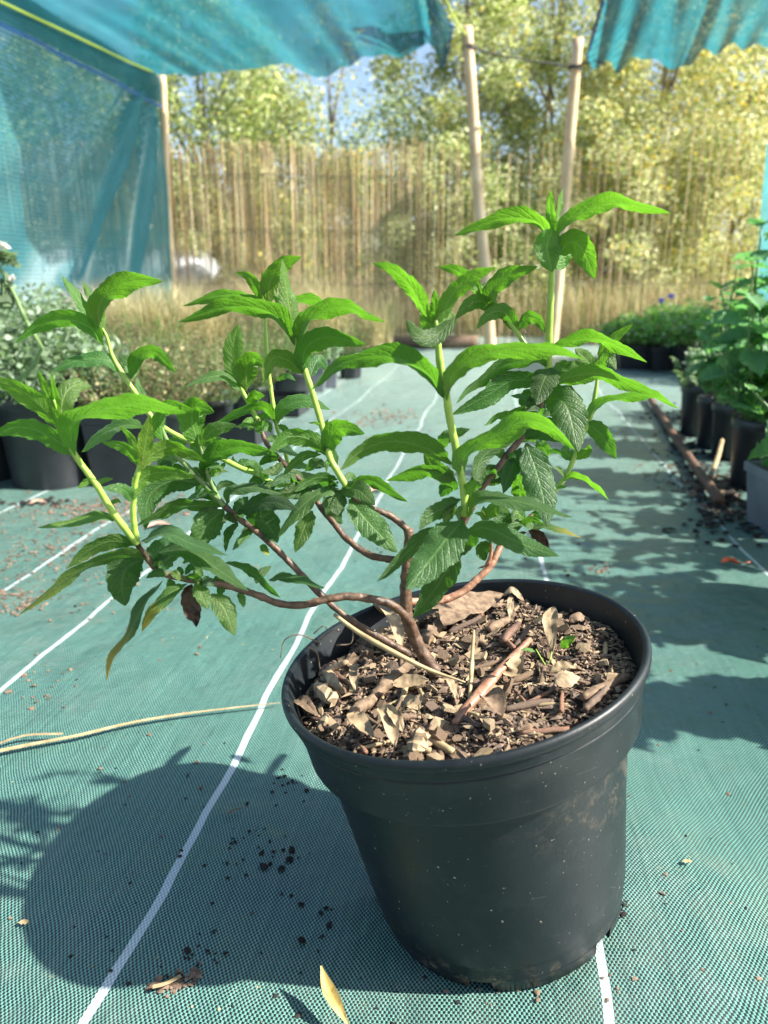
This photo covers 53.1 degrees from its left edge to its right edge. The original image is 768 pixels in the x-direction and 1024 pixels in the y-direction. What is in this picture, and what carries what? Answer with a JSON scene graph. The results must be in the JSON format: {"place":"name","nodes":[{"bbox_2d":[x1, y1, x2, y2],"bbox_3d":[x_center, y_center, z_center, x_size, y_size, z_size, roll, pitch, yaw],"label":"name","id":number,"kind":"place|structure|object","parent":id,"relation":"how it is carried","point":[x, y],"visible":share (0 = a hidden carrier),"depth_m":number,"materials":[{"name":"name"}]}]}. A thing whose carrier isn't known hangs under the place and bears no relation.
{"place":"outdoors","nodes":[
{"label":"outdoors","id":0,"kind":"place"},
{"bbox_2d":[17,277,147,323],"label":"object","id":1,"kind":"object","parent":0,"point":[82,294],"visible":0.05,"depth_m":3.80,"materials":[{"name":"plant"}]},
{"bbox_2d":[65,274,195,326],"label":"ornamental grass","id":2,"kind":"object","parent":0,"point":[142,298],"depth_m":4.56,"materials":[{"name":"plant"}]},
{"bbox_2d":[138,272,240,324],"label":"ornamental grass","id":3,"kind":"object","parent":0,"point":[188,292],"depth_m":4.64,"materials":[{"name":"plant"}]},
{"bbox_2d":[212,311,291,382],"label":"ornamental grass","id":4,"kind":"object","parent":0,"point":[248,331],"depth_m":3.83,"materials":[{"name":"plant"}]},
{"bbox_2d":[273,320,344,351],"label":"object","id":5,"kind":"object","parent":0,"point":[324,322],"visible":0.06,"depth_m":3.98,"materials":[{"name":"plant"}]},
{"bbox_2d":[0,328,767,1023],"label":"path","id":6,"kind":"structure","parent":0,"point":[704,608],"depth_m":0.81,"materials":[{"name":"green fabric"}]},
{"bbox_2d":[18,919,28,924],"bbox_3d":[-0.286,0.326,0.610,0.009,0.001,0.006,0,16,0],"label":"wood chip","id":7,"kind":"object","parent":6,"relation":"on","point":[24,921],"visible":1,"depth_m":0.61,"materials":[{"name":"wood"}]},
{"bbox_2d":[0,314,50,481],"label":"potted plant","id":8,"kind":"object","parent":6,"relation":"on","point":[5,474],"visible":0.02,"depth_m":1.96,"materials":[{"name":"plastic"}]},
{"bbox_2d":[0,241,43,396],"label":"flower stalk","id":9,"kind":"object","parent":8,"relation":"in","point":[9,298],"visible":0.96,"depth_m":1.49,"materials":[{"name":"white plant"}]},
{"bbox_2d":[0,732,63,743],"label":"dry grass blade","id":10,"kind":"object","parent":6,"relation":"on","point":[32,734],"visible":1,"depth_m":0.85,"materials":[{"name":"plant"}]},
{"bbox_2d":[30,499,45,503],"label":"fallen leaf","id":11,"kind":"object","parent":6,"relation":"on","point":[39,500],"visible":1,"depth_m":1.78,"materials":[{"name":"beige plant"}]},
{"bbox_2d":[0,281,91,384],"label":"potted plant","id":12,"kind":"object","parent":6,"relation":"on","point":[47,295],"visible":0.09,"depth_m":2.37,"materials":[{"name":"plant"}]},
{"bbox_2d":[0,303,129,490],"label":"potted plant","id":13,"kind":"object","parent":6,"relation":"on","point":[35,465],"visible":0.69,"depth_m":1.84,"materials":[{"name":"plastic"}]},
{"bbox_2d":[58,316,154,399],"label":"potted plant","id":14,"kind":"object","parent":6,"relation":"on","point":[118,334],"visible":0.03,"depth_m":2.51,"materials":[{"name":"plant"}]},
{"bbox_2d":[37,281,180,350],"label":"potted plant","id":15,"kind":"object","parent":6,"relation":"on","point":[116,313],"visible":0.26,"depth_m":3.55,"materials":[{"name":"plant"}]},
{"bbox_2d":[55,332,199,486],"bbox_3d":[-0.663,-0.264,1.953,0.382,0.372,0.378,0,16,0],"label":"potted plant","id":16,"kind":"object","parent":6,"relation":"on","point":[117,466],"visible":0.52,"depth_m":1.90,"materials":[{"name":"plastic"}]},
{"bbox_2d":[0,702,280,751],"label":"dry grass blade","id":17,"kind":"object","parent":6,"relation":"on","point":[77,735],"visible":1,"depth_m":0.87,"materials":[{"name":"plant"}]},
{"bbox_2d":[102,309,207,399],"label":"potted plant","id":18,"kind":"object","parent":6,"relation":"on","point":[156,322],"visible":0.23,"depth_m":2.90,"materials":[{"name":"plant"}]},
{"bbox_2d":[148,521,169,526],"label":"fallen leaf","id":19,"kind":"object","parent":6,"relation":"on","point":[158,523],"visible":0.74,"depth_m":1.59,"materials":[{"name":"beige plant"}]},
{"bbox_2d":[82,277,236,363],"bbox_3d":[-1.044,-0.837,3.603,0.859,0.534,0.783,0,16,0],"label":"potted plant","id":20,"kind":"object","parent":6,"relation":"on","point":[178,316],"visible":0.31,"depth_m":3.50,"materials":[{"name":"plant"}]},
{"bbox_2d":[101,332,224,448],"bbox_3d":[-0.666,-0.358,2.303,0.378,0.355,0.386,0,16,0],"label":"potted plant","id":21,"kind":"object","parent":6,"relation":"on","point":[172,423],"visible":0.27,"depth_m":2.27,"materials":[{"name":"plant"}]},
{"bbox_2d":[158,75,176,302],"bbox_3d":[-1.640,-2.223,5.854,0.138,1.961,0.067,10,19,30],"label":"wooden post","id":22,"kind":"object","parent":6,"relation":"on","point":[164,125],"visible":0.59,"depth_m":5.70,"materials":[{"name":"brown wood"}]},
{"bbox_2d":[0,0,171,312],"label":"shade net wall","id":23,"kind":"structure","parent":22,"relation":"attached to","point":[83,190],"depth_m":4.66,"materials":[{"name":"teal fabric"}]},
{"bbox_2d":[0,0,152,72],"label":"yellow rope","id":24,"kind":"object","parent":23,"relation":"attached to","point":[64,31],"visible":1,"depth_m":4.44,"materials":[{"name":"yellow fabric"}]},
{"bbox_2d":[32,0,454,76],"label":"shade net roof","id":25,"kind":"structure","parent":23,"relation":"attached to","point":[314,38],"depth_m":4.97,"materials":[{"name":"teal fabric"}]},
{"bbox_2d":[153,974,181,988],"bbox_3d":[-0.156,0.339,0.553,0.021,0.001,0.005,-9,19,-27],"label":"wood chip","id":26,"kind":"object","parent":6,"relation":"on","point":[175,978],"visible":1,"depth_m":0.55,"materials":[{"name":"wood"}]},
{"bbox_2d":[139,284,250,386],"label":"potted plant","id":27,"kind":"object","parent":6,"relation":"on","point":[221,328],"visible":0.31,"depth_m":3.65,"materials":[{"name":"plant"}]},
{"bbox_2d":[143,323,262,423],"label":"potted plant","id":28,"kind":"object","parent":6,"relation":"on","point":[219,404],"visible":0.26,"depth_m":2.54,"materials":[{"name":"plant"}]},
{"bbox_2d":[170,277,278,345],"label":"potted plant","id":29,"kind":"object","parent":6,"relation":"on","point":[245,287],"visible":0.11,"depth_m":4.76,"materials":[{"name":"plant"}]},
{"bbox_2d":[203,414,273,444],"bbox_3d":[-0.531,-0.266,2.487,0.300,0.072,0.200,2,17,8],"label":"plant tray","id":30,"kind":"object","parent":6,"relation":"on","point":[253,436],"visible":0.1,"depth_m":2.38,"materials":[{"name":"plastic"}]},
{"bbox_2d":[199,327,291,413],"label":"potted plant","id":31,"kind":"object","parent":6,"relation":"on","point":[261,386],"visible":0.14,"depth_m":2.88,"materials":[{"name":"plant"}]},
{"bbox_2d":[212,270,347,343],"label":"potted plant","id":32,"kind":"object","parent":6,"relation":"on","point":[299,307],"visible":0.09,"depth_m":4.66,"materials":[{"name":"plant"}]},
{"bbox_2d":[268,391,309,415],"bbox_3d":[-0.433,-0.433,3.048,0.240,0.072,0.180,2,17,8],"label":"plant tray","id":33,"kind":"object","parent":6,"relation":"on","point":[279,396],"visible":0.27,"depth_m":3.07,"materials":[{"name":"plastic"}]},
{"bbox_2d":[249,325,334,390],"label":"potted plant","id":34,"kind":"object","parent":6,"relation":"on","point":[299,384],"visible":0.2,"depth_m":3.37,"materials":[{"name":"plant"}]},
{"bbox_2d":[308,348,330,391],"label":"potted plant","id":35,"kind":"object","parent":6,"relation":"on","point":[315,378],"visible":0.06,"depth_m":3.60,"materials":[{"name":"grey plastic"}]},
{"bbox_2d":[323,346,342,387],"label":"potted plant","id":36,"kind":"object","parent":6,"relation":"on","point":[331,382],"visible":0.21,"depth_m":3.76,"materials":[{"name":"green plant"}]},
{"bbox_2d":[291,270,376,349],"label":"potted plant","id":37,"kind":"object","parent":6,"relation":"on","point":[330,321],"visible":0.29,"depth_m":4.90,"materials":[{"name":"plant"}]},
{"bbox_2d":[320,966,348,1023],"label":"fallen leaf","id":38,"kind":"object","parent":6,"relation":"on","point":[331,994],"visible":1,"depth_m":0.54,"materials":[{"name":"yellow plant"}]},
{"bbox_2d":[0,189,676,990],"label":"potted shrub","id":39,"kind":"object","parent":6,"relation":"on","point":[484,807],"visible":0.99,"depth_m":0.53,"materials":[{"name":"green plant"}]},
{"bbox_2d":[333,613,464,682],"bbox_3d":[0.009,0.094,0.529,0.097,0.036,0.006,6,18,20],"label":"dry straw","id":40,"kind":"object","parent":39,"relation":"on","point":[382,646],"visible":0.99,"depth_m":0.53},
{"bbox_2d":[329,317,378,377],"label":"potted plant","id":41,"kind":"object","parent":6,"relation":"on","point":[350,373],"visible":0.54,"depth_m":4.15,"materials":[{"name":"plant"}]},
{"bbox_2d":[12,624,731,1022],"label":"pale specks","id":42,"kind":"object","parent":6,"relation":"on","point":[242,916],"visible":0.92,"depth_m":0.58,"materials":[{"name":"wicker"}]},
{"bbox_2d":[336,290,414,350],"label":"potted plant","id":43,"kind":"object","parent":6,"relation":"on","point":[383,328],"visible":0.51,"depth_m":5.19,"materials":[{"name":"plant"}]},
{"bbox_2d":[0,381,761,1004],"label":"dry debris","id":44,"kind":"object","parent":6,"relation":"on","point":[178,983],"visible":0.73,"depth_m":1.44,"materials":[{"name":"soil"}]},
{"bbox_2d":[0,402,762,565],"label":"dark soil strip","id":45,"kind":"object","parent":6,"relation":"on","point":[726,508],"visible":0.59,"depth_m":1.78,"materials":[{"name":"black soil"}]},
{"bbox_2d":[20,548,765,1023],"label":"soil crumbs","id":46,"kind":"object","parent":6,"relation":"on","point":[300,904],"visible":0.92,"depth_m":0.65,"materials":[{"name":"black soil"}]},
{"bbox_2d":[384,335,477,347],"bbox_3d":[0.321,-1.362,6.147,0.856,0.104,0.116,0,17,-1],"label":"fabric roll","id":47,"kind":"object","parent":6,"relation":"on","point":[462,341],"visible":0.41,"depth_m":6.11,"materials":[{"name":"fabric"}]},
{"bbox_2d":[461,25,495,344],"bbox_3d":[0.705,-2.307,5.665,0.342,2.234,0.100,-1,17,-4],"label":"wooden post","id":48,"kind":"object","parent":6,"relation":"on","point":[468,44],"visible":0.88,"depth_m":5.55,"materials":[{"name":"brown wood"}]},
{"bbox_2d":[446,0,465,35],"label":"yellow rope","id":49,"kind":"object","parent":48,"relation":"attached to","point":[457,22],"visible":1,"depth_m":5.20,"materials":[{"name":"yellow fabric"}]},
{"bbox_2d":[473,47,569,66],"bbox_3d":[0.986,-3.219,5.422,0.798,0.101,0.036,-3,17,-10],"label":"dark cord","id":50,"kind":"object","parent":48,"relation":"attached to","point":[478,49],"visible":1,"depth_m":5.41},
{"bbox_2d":[553,37,582,343],"bbox_3d":[1.363,-2.332,5.806,0.105,2.198,0.161,-9,19,-28],"label":"wooden post","id":51,"kind":"object","parent":6,"relation":"on","point":[574,68],"visible":0.84,"depth_m":5.67,"materials":[{"name":"brown wood"}]},
{"bbox_2d":[586,0,767,73],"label":"shade net roof","id":52,"kind":"structure","parent":51,"relation":"attached to","point":[672,34],"depth_m":5.02,"materials":[{"name":"teal fabric"}]},
{"bbox_2d":[583,319,632,350],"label":"potted plant","id":53,"kind":"object","parent":6,"relation":"on","point":[596,328],"visible":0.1,"depth_m":5.15,"materials":[{"name":"plant"}]},
{"bbox_2d":[600,316,665,368],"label":"potted plant","id":54,"kind":"object","parent":6,"relation":"on","point":[623,361],"visible":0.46,"depth_m":4.59,"materials":[{"name":"plant"}]},
{"bbox_2d":[613,304,678,343],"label":"potted plant","id":55,"kind":"object","parent":6,"relation":"on","point":[652,315],"visible":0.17,"depth_m":5.18,"materials":[{"name":"plant"}]},
{"bbox_2d":[625,308,701,370],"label":"potted plant","id":56,"kind":"object","parent":6,"relation":"on","point":[659,356],"visible":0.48,"depth_m":4.48,"materials":[{"name":"plant"}]},
{"bbox_2d":[647,294,710,345],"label":"potted plant","id":57,"kind":"object","parent":6,"relation":"on","point":[692,309],"visible":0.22,"depth_m":5.11,"materials":[{"name":"green plant"}]},
{"bbox_2d":[647,398,724,504],"bbox_3d":[0.956,-0.266,2.548,0.030,0.035,1.689,4,17,12],"label":"stick","id":58,"kind":"object","parent":6,"relation":"on","point":[716,495],"visible":0.94,"depth_m":2.13,"materials":[{"name":"wood"}]},
{"bbox_2d":[654,305,721,372],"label":"potted plant","id":59,"kind":"object","parent":6,"relation":"on","point":[685,330],"visible":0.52,"depth_m":4.28,"materials":[{"name":"plant"}]},
{"bbox_2d":[671,347,735,436],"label":"potted plant","id":60,"kind":"object","parent":6,"relation":"on","point":[691,389],"visible":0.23,"depth_m":2.54,"materials":[{"name":"plastic"},{"name":"soil"}]},
{"bbox_2d":[708,439,723,479],"bbox_3d":[0.906,-0.145,2.091,0.017,0.067,0.258,9,19,27],"label":"straw stub","id":61,"kind":"object","parent":6,"relation":"on","point":[716,461],"visible":0.94,"depth_m":2.06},
{"bbox_2d":[716,473,729,479],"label":"twig","id":62,"kind":"object","parent":6,"relation":"on","point":[722,476],"visible":0.41,"depth_m":2.01,"materials":[{"name":"wood"}]},
{"bbox_2d":[684,253,767,449],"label":"potted plant","id":63,"kind":"object","parent":6,"relation":"on","point":[705,399],"visible":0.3,"depth_m":2.33,"materials":[{"name":"plant"}]},
{"bbox_2d":[697,218,767,487],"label":"potted plant","id":64,"kind":"object","parent":6,"relation":"on","point":[748,424],"visible":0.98,"depth_m":1.86,"materials":[{"name":"plant"}]},
{"bbox_2d":[698,260,767,460],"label":"potted plant","id":65,"kind":"object","parent":6,"relation":"on","point":[722,428],"visible":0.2,"depth_m":2.20,"materials":[{"name":"plant"}]},
{"bbox_2d":[700,308,767,345],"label":"potted plant","id":66,"kind":"object","parent":6,"relation":"on","point":[766,322],"visible":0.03,"depth_m":3.88,"materials":[{"name":"plant"}]},
{"bbox_2d":[721,557,748,563],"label":"fallen leaf","id":67,"kind":"object","parent":6,"relation":"on","point":[729,559],"visible":1,"depth_m":1.38,"materials":[{"name":"brown plant"}]},
{"bbox_2d":[744,420,767,533],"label":"potted plant","id":68,"kind":"object","parent":6,"relation":"on","point":[757,493],"visible":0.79,"depth_m":1.58,"materials":[{"name":"grey plastic"}]},
{"bbox_2d":[745,383,767,454],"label":"potted plant","id":69,"kind":"object","parent":6,"relation":"on","point":[751,387],"visible":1,"depth_m":1.14,"materials":[{"name":"plant"}]},
{"bbox_2d":[176,271,749,344],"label":"ground","id":70,"kind":"structure","parent":0,"point":[504,290],"depth_m":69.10,"materials":[{"name":"beige plant"}]},
{"bbox_2d":[174,248,228,299],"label":"plastic tunnel","id":71,"kind":"structure","parent":70,"relation":"on","point":[197,259],"depth_m":8.33,"materials":[{"name":"white plastic"}]},
{"bbox_2d":[171,160,271,290],"bbox_3d":[-2.284,-3.021,8.867,2.022,1.946,1.381,0,16,0],"label":"bush","id":72,"kind":"object","parent":70,"relation":"on","point":[195,232],"visible":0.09,"depth_m":8.58,"materials":[{"name":"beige plant"}]},
{"bbox_2d":[153,64,303,270],"bbox_3d":[-2.032,-4.015,8.768,2.225,3.904,2.107,9,19,27],"label":"tree","id":73,"kind":"object","parent":70,"relation":"on","point":[244,117],"visible":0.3,"depth_m":8.41,"materials":[{"name":"green plant"}]},
{"bbox_2d":[187,68,356,287],"bbox_3d":[-1.699,-4.747,11.726,2.671,3.626,2.013,0,16,0],"label":"tree","id":74,"kind":"object","parent":70,"relation":"on","point":[303,119],"visible":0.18,"depth_m":11.23,"materials":[{"name":"green plant"}]},
{"bbox_2d":[205,181,339,295],"bbox_3d":[-1.226,-2.580,7.945,1.521,1.622,1.164,0,16,0],"label":"bush","id":75,"kind":"object","parent":70,"relation":"on","point":[259,236],"visible":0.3,"depth_m":7.81,"materials":[{"name":"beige plant"}]},
{"bbox_2d":[267,60,425,264],"bbox_3d":[-1.066,-7.141,15.444,4.352,6.106,3.063,4,17,15],"label":"tree","id":76,"kind":"object","parent":70,"relation":"on","point":[332,118],"visible":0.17,"depth_m":15.31,"materials":[{"name":"green plant"}]},
{"bbox_2d":[265,142,436,308],"bbox_3d":[-0.359,-2.980,8.532,1.924,2.057,1.517,0,16,0],"label":"bush","id":77,"kind":"object","parent":70,"relation":"on","point":[369,192],"visible":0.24,"depth_m":8.26,"materials":[{"name":"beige plant"}]},
{"bbox_2d":[318,77,472,289],"bbox_3d":[0.173,-5.651,13.974,3.345,4.086,2.399,-8,18,-26],"label":"tree","id":78,"kind":"object","parent":70,"relation":"on","point":[384,103],"visible":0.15,"depth_m":13.52,"materials":[{"name":"green plant"}]},
{"bbox_2d":[369,131,518,323],"bbox_3d":[0.660,-2.999,8.425,1.663,2.153,1.421,0,16,0],"label":"bush","id":79,"kind":"object","parent":70,"relation":"on","point":[447,159],"visible":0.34,"depth_m":8.10,"materials":[{"name":"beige plant"}]},
{"bbox_2d":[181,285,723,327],"bbox_3d":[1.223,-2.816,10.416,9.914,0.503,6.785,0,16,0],"label":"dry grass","id":80,"kind":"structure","parent":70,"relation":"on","point":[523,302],"depth_m":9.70,"materials":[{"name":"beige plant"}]},
{"bbox_2d":[169,123,760,297],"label":"woodland","id":81,"kind":"object","parent":70,"relation":"on","point":[525,286],"visible":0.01,"depth_m":24.92,"materials":[{"name":"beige plant"}]},
{"bbox_2d":[365,0,570,326],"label":"tree","id":82,"kind":"object","parent":70,"relation":"on","point":[522,116],"visible":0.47,"depth_m":8.58,"materials":[{"name":"green plant"}]},
{"bbox_2d":[169,101,767,344],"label":"reed fence","id":83,"kind":"object","parent":70,"relation":"on","point":[325,163],"visible":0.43,"depth_m":6.03,"materials":[{"name":"beige wicker"}]},
{"bbox_2d":[400,162,547,331],"bbox_3d":[0.961,-2.739,8.174,1.568,1.797,1.366,-11,20,-34],"label":"bush","id":84,"kind":"object","parent":70,"relation":"on","point":[491,204],"visible":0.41,"depth_m":7.95,"materials":[{"name":"green plant"}]},
{"bbox_2d":[428,0,669,310],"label":"tree","id":85,"kind":"object","parent":70,"relation":"on","point":[557,25],"visible":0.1,"depth_m":9.53,"materials":[{"name":"green plant"}]},
{"bbox_2d":[501,85,701,313],"bbox_3d":[2.324,-3.141,8.200,2.178,2.552,1.619,4,17,14],"label":"bush","id":86,"kind":"object","parent":70,"relation":"on","point":[605,107],"visible":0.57,"depth_m":7.91,"materials":[{"name":"green plant"}]},
{"bbox_2d":[530,3,767,299],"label":"tree","id":87,"kind":"object","parent":70,"relation":"on","point":[607,72],"visible":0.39,"depth_m":8.28,"materials":[{"name":"green plant"}]},
{"bbox_2d":[593,110,767,305],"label":"bush","id":88,"kind":"object","parent":70,"relation":"on","point":[707,138],"visible":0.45,"depth_m":8.02,"materials":[{"name":"green plant"}]},
{"bbox_2d":[626,44,767,288],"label":"tree","id":89,"kind":"object","parent":70,"relation":"on","point":[733,224],"visible":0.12,"depth_m":10.32,"materials":[{"name":"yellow plant"}]},
{"bbox_2d":[737,135,766,271],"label":"tree","id":90,"kind":"object","parent":70,"relation":"on","point":[761,161],"visible":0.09,"depth_m":9.12,"materials":[{"name":"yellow plant"}]},
{"bbox_2d":[755,144,767,323],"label":"shade net strip","id":91,"kind":"object","parent":70,"relation":"on","point":[763,217],"visible":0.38,"depth_m":4.79,"materials":[{"name":"teal fabric"}]},
{"bbox_2d":[168,0,766,285],"label":"sky","id":92,"kind":"structure","parent":0,"point":[362,78],"materials":[{"name":"blue"}]}
]}

